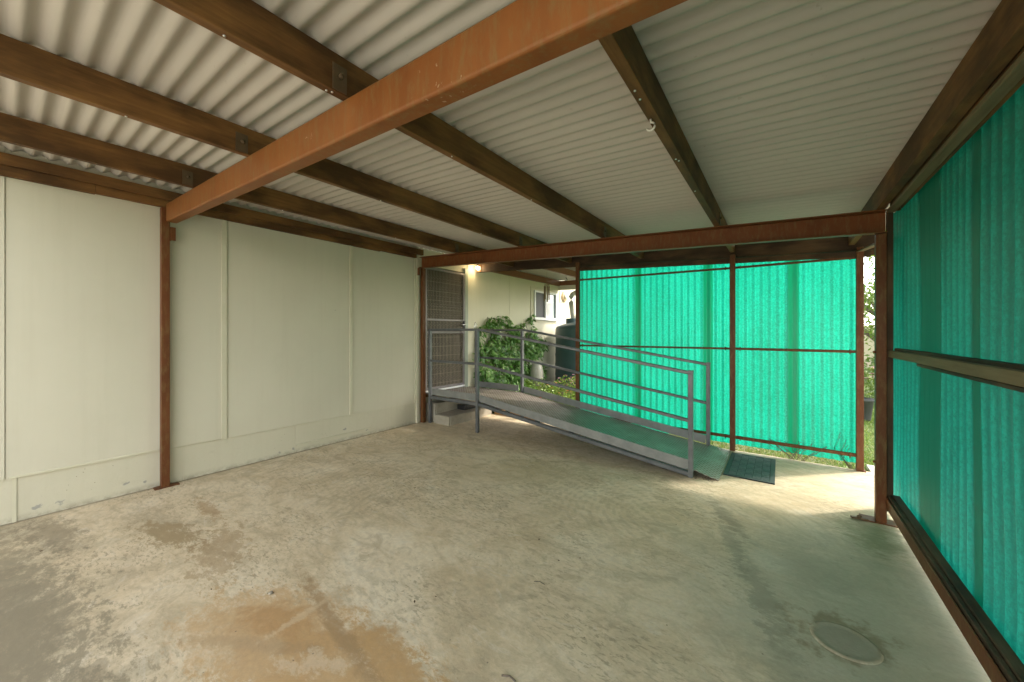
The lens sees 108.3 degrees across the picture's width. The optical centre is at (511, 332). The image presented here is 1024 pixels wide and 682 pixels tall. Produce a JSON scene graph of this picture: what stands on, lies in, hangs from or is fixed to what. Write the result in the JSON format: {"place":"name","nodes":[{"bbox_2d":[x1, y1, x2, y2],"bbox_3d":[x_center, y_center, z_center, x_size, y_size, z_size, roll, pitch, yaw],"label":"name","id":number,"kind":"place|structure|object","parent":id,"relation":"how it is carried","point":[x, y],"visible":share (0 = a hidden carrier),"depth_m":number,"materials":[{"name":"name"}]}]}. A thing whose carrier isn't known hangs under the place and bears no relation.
{"place":"outdoors","nodes":[
{"label":"outdoors","id":0,"kind":"place"},
{"bbox_2d":[0,414,990,681],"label":"concrete floor","id":1,"kind":"structure","parent":0,"point":[464,536],"depth_m":2.25,"materials":[{"name":"grey concrete"}]},
{"bbox_2d":[153,207,179,490],"bbox_3d":[-3.328,0.140,3.561,0.088,2.679,0.180,0,0,36],"label":"steel post","id":2,"kind":"object","parent":1,"relation":"on","point":[167,233],"visible":0.95,"depth_m":3.53,"materials":[{"name":"brown metal"}]},
{"bbox_2d":[166,0,687,222],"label":"steel beam","id":3,"kind":"structure","parent":2,"relation":"on","point":[516,37],"depth_m":1.34,"materials":[{"name":"brown metal"}]},
{"bbox_2d":[153,0,643,258],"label":"roof purlin","id":4,"kind":"object","parent":3,"relation":"on","point":[253,27],"visible":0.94,"depth_m":1.63,"materials":[{"name":"metal"}]},
{"bbox_2d":[417,268,425,422],"bbox_3d":[-1.490,0.207,6.088,0.060,2.545,0.130,0,0,36],"label":"steel post","id":5,"kind":"object","parent":1,"relation":"on","point":[423,345],"visible":1,"depth_m":6.10,"materials":[{"name":"brown metal"}]},
{"bbox_2d":[418,209,887,267],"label":"steel beam","id":6,"kind":"structure","parent":5,"relation":"on","point":[871,222],"depth_m":3.69,"materials":[{"name":"brown metal"}]},
{"bbox_2d":[0,112,513,266],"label":"roof purlin","id":7,"kind":"object","parent":6,"relation":"on","point":[19,131],"visible":0.88,"depth_m":2.90,"materials":[{"name":"metal"}]},
{"bbox_2d":[0,33,571,262],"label":"roof purlin","id":8,"kind":"object","parent":6,"relation":"on","point":[28,64],"visible":0.88,"depth_m":2.09,"materials":[{"name":"metal"}]},
{"bbox_2d":[598,25,734,252],"bbox_3d":[1.114,-1.095,2.348,0.068,0.174,6.010,0,0,36],"label":"roof purlin","id":9,"kind":"object","parent":6,"relation":"on","point":[624,51],"visible":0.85,"depth_m":1.74,"materials":[{"name":"wood"}]},
{"bbox_2d":[0,0,1001,253],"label":"carport roof","id":10,"kind":"structure","parent":9,"relation":"on","point":[794,108],"depth_m":1.96,"materials":[{"name":"white metal"}]},
{"bbox_2d":[646,119,655,131],"bbox_3d":[0.656,-0.982,1.747,0.045,0.059,0.010,0,0,36],"label":"hook","id":11,"kind":"object","parent":9,"relation":"attached to","point":[653,128],"visible":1,"depth_m":1.74,"materials":[{"name":"plastic"}]},
{"bbox_2d":[848,0,1023,244],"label":"roof purlin","id":12,"kind":"object","parent":6,"relation":"on","point":[995,47],"visible":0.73,"depth_m":1.55,"materials":[{"name":"wood"}]},
{"bbox_2d":[426,397,491,425],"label":"concrete steps","id":13,"kind":"structure","parent":1,"relation":"on","point":[446,413],"depth_m":6.19,"materials":[{"name":"grey concrete"}]},
{"bbox_2d":[457,404,474,409],"bbox_3d":[-0.773,1.289,6.538,0.195,0.088,0.360,0,0,36],"label":"black box","id":14,"kind":"object","parent":13,"relation":"on","point":[463,406],"visible":0.72,"depth_m":6.42,"materials":[{"name":"plastic"}]},
{"bbox_2d":[501,674,515,681],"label":"twig","id":15,"kind":"object","parent":1,"relation":"on","point":[509,676],"visible":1,"depth_m":1.58,"materials":[{"name":"brown wood"}]},
{"bbox_2d":[576,262,579,408],"bbox_3d":[1.052,0.180,5.901,0.062,2.600,0.050,0,0,36],"label":"steel post","id":16,"kind":"object","parent":1,"relation":"on","point":[577,326],"visible":0.56,"depth_m":5.88,"materials":[{"name":"brown metal"}]},
{"bbox_2d":[580,250,870,270],"bbox_3d":[2.421,-0.932,4.925,3.420,0.247,0.027,0,0,36],"label":"top batten","id":17,"kind":"object","parent":16,"relation":"attached to","point":[831,255],"visible":0.9,"depth_m":4.62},
{"bbox_2d":[428,322,730,480],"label":"access ramp","id":18,"kind":"structure","parent":1,"relation":"on","point":[690,455],"depth_m":4.93,"materials":[{"name":"silver metal"}]},
{"bbox_2d":[730,254,735,450],"bbox_3d":[2.776,0.250,4.651,0.060,2.460,0.050,0,0,36],"label":"steel post","id":19,"kind":"object","parent":1,"relation":"on","point":[732,354],"visible":1,"depth_m":4.63,"materials":[{"name":"brown metal"}]},
{"bbox_2d":[580,266,729,280],"bbox_3d":[1.927,-0.832,5.293,2.068,0.072,0.046,0,0,36],"label":"wall rail","id":20,"kind":"object","parent":19,"relation":"attached to","point":[688,271],"depth_m":5.19,"materials":[{"name":"brown metal"}]},
{"bbox_2d":[580,268,641,425],"bbox_3d":[1.487,0.171,5.659,0.976,2.466,0.020,0,0,36],"label":"corrugated sheet","id":21,"kind":"object","parent":20,"relation":"attached to","point":[611,311],"visible":0.78,"depth_m":5.63,"materials":[{"name":"teal plastic"}]},
{"bbox_2d":[642,265,702,433],"bbox_3d":[2.217,0.197,5.134,1.016,2.425,0.018,0,0,36],"label":"corrugated sheet","id":22,"kind":"object","parent":20,"relation":"attached to","point":[672,309],"visible":0.77,"depth_m":5.12,"materials":[{"name":"teal plastic"}]},
{"bbox_2d":[580,344,729,350],"bbox_3d":[1.927,0.202,5.293,2.068,0.050,0.046,0,0,36],"label":"wall rail","id":23,"kind":"object","parent":19,"relation":"attached to","point":[725,348],"depth_m":5.12,"materials":[{"name":"brown metal"}]},
{"bbox_2d":[611,417,729,438],"bbox_3d":[1.927,1.308,5.293,2.068,0.072,0.046,0,0,36],"label":"wall rail","id":24,"kind":"object","parent":19,"relation":"attached to","point":[714,434],"depth_m":4.81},
{"bbox_2d":[736,436,855,457],"bbox_3d":[3.265,1.321,4.324,1.117,0.069,0.046,0,0,36],"label":"wall rail","id":25,"kind":"object","parent":19,"relation":"attached to","point":[850,454],"depth_m":4.28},
{"bbox_2d":[736,257,855,268],"bbox_3d":[3.265,-0.817,4.324,1.117,0.053,0.046,0,0,36],"label":"wall rail","id":26,"kind":"object","parent":19,"relation":"attached to","point":[787,263],"depth_m":4.30,"materials":[{"name":"brown metal"}]},
{"bbox_2d":[723,452,775,484],"bbox_3d":[2.630,1.472,4.071,0.440,0.015,0.860,0,0,36],"label":"door mat","id":27,"kind":"object","parent":1,"relation":"on","point":[752,467],"depth_m":4.01,"materials":[{"name":"black rubber"}]},
{"bbox_2d":[809,621,883,664],"bbox_3d":[1.595,1.477,1.772,0.264,0.006,0.246,0,0,36],"label":"drain cover","id":28,"kind":"object","parent":1,"relation":"on","point":[845,642],"visible":1,"depth_m":1.76,"materials":[{"name":"concrete"}]},
{"bbox_2d":[855,246,865,471],"bbox_3d":[3.742,0.280,3.970,0.080,2.399,0.080,0,0,36],"label":"steel post","id":29,"kind":"object","parent":1,"relation":"on","point":[860,361],"visible":0.97,"depth_m":3.95,"materials":[{"name":"brown metal"}]},
{"bbox_2d":[477,234,875,272],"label":"end beam","id":30,"kind":"structure","parent":29,"relation":"on","point":[826,245],"depth_m":4.88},
{"bbox_2d":[736,347,855,353],"bbox_3d":[3.265,0.203,4.324,1.117,0.056,0.046,0,0,36],"label":"wall rail","id":31,"kind":"object","parent":29,"relation":"attached to","point":[849,351],"depth_m":4.27,"materials":[{"name":"brown metal"}]},
{"bbox_2d":[703,260,798,453],"bbox_3d":[2.940,0.223,4.606,1.004,2.382,0.018,0,0,36],"label":"corrugated sheet","id":32,"kind":"object","parent":31,"relation":"attached to","point":[767,382],"visible":0.91,"depth_m":4.57,"materials":[{"name":"teal plastic"}]},
{"bbox_2d":[799,259,855,462],"bbox_3d":[3.507,0.248,4.198,0.608,2.338,0.018,0,0,36],"label":"corrugated sheet","id":33,"kind":"object","parent":31,"relation":"attached to","point":[827,380],"visible":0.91,"depth_m":4.16,"materials":[{"name":"teal plastic"}]},
{"bbox_2d":[856,243,873,251],"bbox_3d":[3.330,-0.809,3.441,0.053,0.191,1.285,0,0,37],"label":"angle brace","id":34,"kind":"object","parent":29,"relation":"attached to","point":[870,246],"visible":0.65,"depth_m":3.52,"materials":[{"name":"brown paint"}]},
{"bbox_2d":[859,233,897,527],"bbox_3d":[2.891,0.354,2.897,0.240,2.249,0.115,0,0,36],"label":"steel post","id":35,"kind":"object","parent":1,"relation":"on","point":[880,375],"visible":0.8,"depth_m":2.87,"materials":[{"name":"brown metal"}]},
{"bbox_2d":[850,514,868,520],"bbox_3d":[2.755,1.455,2.931,0.102,0.037,0.030,0,0,25],"label":"rusty bracket","id":36,"kind":"object","parent":35,"relation":"attached to","point":[859,516],"visible":1,"depth_m":2.92,"materials":[{"name":"metal"}]},
{"bbox_2d":[886,212,892,510],"bbox_3d":[2.922,0.220,2.861,0.036,2.320,0.038,0,0,36],"label":"upright batten","id":37,"kind":"object","parent":35,"relation":"attached to","point":[889,222],"visible":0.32,"depth_m":2.85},
{"bbox_2d":[887,46,1023,212],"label":"wall rail","id":38,"kind":"object","parent":37,"relation":"attached to","point":[1007,83],"depth_m":1.64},
{"bbox_2d":[886,495,1023,681],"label":"wall rail","id":39,"kind":"object","parent":35,"relation":"attached to","point":[999,660],"depth_m":1.72,"materials":[{"name":"brown metal"}]},
{"bbox_2d":[889,348,1023,392],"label":"wall rail","id":40,"kind":"object","parent":35,"relation":"attached to","point":[1007,375],"depth_m":1.63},
{"bbox_2d":[893,169,940,551],"bbox_3d":[2.851,0.225,2.633,0.048,2.421,1.190,0,0,36],"label":"corrugated sheet","id":41,"kind":"object","parent":40,"relation":"attached to","point":[917,326],"visible":0.79,"depth_m":2.49,"materials":[{"name":"teal plastic"}]},
{"bbox_2d":[941,136,973,596],"bbox_3d":[2.434,0.231,2.052,0.045,2.409,0.960,0,0,36],"label":"corrugated sheet","id":42,"kind":"object","parent":40,"relation":"attached to","point":[957,508],"visible":0.52,"depth_m":1.95,"materials":[{"name":"teal plastic"}]},
{"bbox_2d":[972,84,1023,663],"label":"corrugated sheet","id":43,"kind":"object","parent":40,"relation":"attached to","point":[998,268],"visible":0.86,"depth_m":1.57,"materials":[{"name":"teal plastic"}]},
{"bbox_2d":[492,369,873,471],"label":"ground","id":44,"kind":"structure","parent":0,"point":[865,429],"depth_m":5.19,"materials":[{"name":"green plant"}]},
{"bbox_2d":[0,146,575,524],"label":"house","id":45,"kind":"structure","parent":44,"relation":"on","point":[282,343],"depth_m":3.80,"materials":[{"name":"painted fibre cement sheet"},{"name":"painted timber"},{"name":"glass"}]},
{"bbox_2d":[0,164,416,257],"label":"wall plate","id":46,"kind":"object","parent":45,"relation":"attached to","point":[33,176],"depth_m":3.47,"materials":[{"name":"brown wood"}]},
{"bbox_2d":[0,152,423,255],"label":"wall plate","id":47,"kind":"object","parent":45,"relation":"attached to","point":[15,161],"depth_m":3.49,"materials":[{"name":"brown wood"}]},
{"bbox_2d":[426,267,465,392],"bbox_3d":[-1.179,-0.050,6.599,0.125,2.140,0.958,0,0,36],"label":"door","id":48,"kind":"structure","parent":45,"relation":"in","point":[445,289],"depth_m":6.63,"materials":[{"name":"grey metal"}]},
{"bbox_2d":[493,267,575,289],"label":"verandah roof","id":49,"kind":"structure","parent":45,"relation":"attached to","point":[555,275],"depth_m":8.77,"materials":[{"name":"brown paint"}]},
{"bbox_2d":[544,284,549,301],"bbox_3d":[0.782,-1.032,8.264,0.131,0.676,0.133,0,0,36],"label":"wind chime","id":50,"kind":"object","parent":49,"relation":"hanging from","point":[548,290],"visible":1,"depth_m":8.23,"materials":[{"name":"brown wood"}]},
{"bbox_2d":[534,290,557,320],"bbox_3d":[0.862,-0.675,9.410,0.090,0.720,1.130,0,0,36],"label":"window","id":51,"kind":"structure","parent":45,"relation":"in","point":[543,310],"depth_m":9.37,"materials":[{"name":"white paint"}]},
{"bbox_2d":[559,291,566,303],"bbox_3d":[1.447,-0.980,10.166,0.089,0.320,0.440,0,0,36],"label":"wall plaque","id":52,"kind":"object","parent":45,"relation":"attached to","point":[562,296],"depth_m":10.10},
{"bbox_2d":[555,318,575,391],"bbox_3d":[1.893,0.583,9.274,1.616,1.895,1.616,0,0,36],"label":"water tank","id":53,"kind":"object","parent":44,"relation":"on","point":[565,358],"visible":0.27,"depth_m":8.80,"materials":[{"name":"grey plastic"}]},
{"bbox_2d":[569,290,575,317],"bbox_3d":[2.013,-0.731,8.977,1.402,0.758,0.124,0,0,36],"label":"downpipe","id":54,"kind":"object","parent":53,"relation":"on","point":[571,304],"visible":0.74,"depth_m":9.29,"materials":[{"name":"plastic"}]},
{"bbox_2d":[676,435,838,465],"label":"dry grass","id":55,"kind":"structure","parent":44,"relation":"on","point":[808,459],"depth_m":4.66,"materials":[{"name":"plant"}]},
{"bbox_2d":[769,434,853,468],"bbox_3d":[3.381,1.306,4.259,0.825,0.393,0.010,0,0,36],"label":"dry weed","id":56,"kind":"object","parent":44,"relation":"on","point":[843,457],"visible":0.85,"depth_m":4.27,"materials":[{"name":"green plant"}]},
{"bbox_2d":[864,327,873,367],"bbox_3d":[13.857,0.635,17.146,35.994,1.810,0.030,0,0,36],"label":"boundary fence","id":57,"kind":"object","parent":44,"relation":"on","point":[866,348],"depth_m":15.99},
{"bbox_2d":[864,255,873,336],"bbox_3d":[11.900,-1.892,11.975,6.549,7.073,5.612,0,0,36],"label":"leafy tree","id":58,"kind":"object","parent":44,"relation":"on","point":[870,291],"depth_m":12.09,"materials":[{"name":"green plant"}]},
{"bbox_2d":[864,364,873,420],"bbox_3d":[6.203,1.035,6.497,0.610,0.989,0.614,0,0,36],"label":"potted plant","id":59,"kind":"object","parent":44,"relation":"on","point":[868,405],"visible":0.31,"depth_m":6.40,"materials":[{"name":"green plant"}]},
{"bbox_2d":[864,352,873,397],"bbox_3d":[8.355,0.963,8.280,1.564,1.198,1.543,0,0,36],"label":"garden shrub","id":60,"kind":"object","parent":44,"relation":"on","point":[870,365],"visible":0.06,"depth_m":8.35,"materials":[{"name":"green plant"}]},
{"bbox_2d":[864,230,885,358],"bbox_3d":[10.182,-0.978,9.603,4.696,5.229,4.517,0,0,8],"label":"leafy tree","id":61,"kind":"object","parent":44,"relation":"on","point":[869,301],"visible":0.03,"depth_m":10.09,"materials":[{"name":"green plant"}]},
{"bbox_2d":[864,256,873,325],"label":"sky","id":62,"kind":"structure","parent":0,"point":[867,271],"materials":[{"name":"white"}]},
{"bbox_2d":[866,464,873,474],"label":"concrete path","id":63,"kind":"structure","parent":0,"point":[871,467],"depth_m":4.07,"materials":[{"name":"white concrete"}]},
{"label":"garden ground","id":64,"kind":"structure","parent":0,"visible":0},
{"bbox_2d":[472,314,549,388],"bbox_3d":[0.210,0.505,8.139,0.531,1.889,2.917,0,0,36],"label":"climbing vine","id":65,"kind":"object","parent":64,"relation":"on","point":[530,348],"visible":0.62,"depth_m":7.79,"materials":[{"name":"green plant"}]},
{"bbox_2d":[501,382,537,395],"bbox_3d":[0.095,1.182,7.142,0.885,0.501,0.918,0,0,4],"label":"leafy plant","id":66,"kind":"object","parent":64,"relation":"on","point":[524,385],"visible":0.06,"depth_m":7.18,"materials":[{"name":"green plant"}]},
{"bbox_2d":[530,363,542,389],"bbox_3d":[0.559,1.030,8.302,0.290,0.700,0.290,0,0,36],"label":"white vase","id":67,"kind":"object","parent":64,"relation":"on","point":[536,371],"visible":0.48,"depth_m":8.19,"materials":[{"name":"white ceramic"}]},
{"bbox_2d":[524,378,557,396],"bbox_3d":[0.503,1.177,7.661,0.917,0.546,0.944,0,0,36],"label":"leafy plant","id":68,"kind":"object","parent":64,"relation":"on","point":[529,384],"visible":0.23,"depth_m":7.56,"materials":[{"name":"green plant"}]},
{"bbox_2d":[541,382,575,398],"bbox_3d":[0.869,1.211,7.212,0.830,0.443,0.809,0,0,7],"label":"flowering plant","id":69,"kind":"object","parent":64,"relation":"on","point":[557,390],"visible":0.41,"depth_m":7.21,"materials":[{"name":"green plant"}]},
{"bbox_2d":[554,374,575,397],"bbox_3d":[1.227,1.149,7.810,0.879,0.568,0.871,0,0,36],"label":"flowering plant","id":70,"kind":"object","parent":64,"relation":"on","point":[567,384],"visible":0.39,"depth_m":7.78,"materials":[{"name":"green plant"}]},
{"bbox_2d":[554,395,575,407],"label":"flowering plant","id":71,"kind":"object","parent":64,"relation":"on","point":[574,398],"visible":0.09,"depth_m":6.75,"materials":[{"name":"green plant"}]}
]}

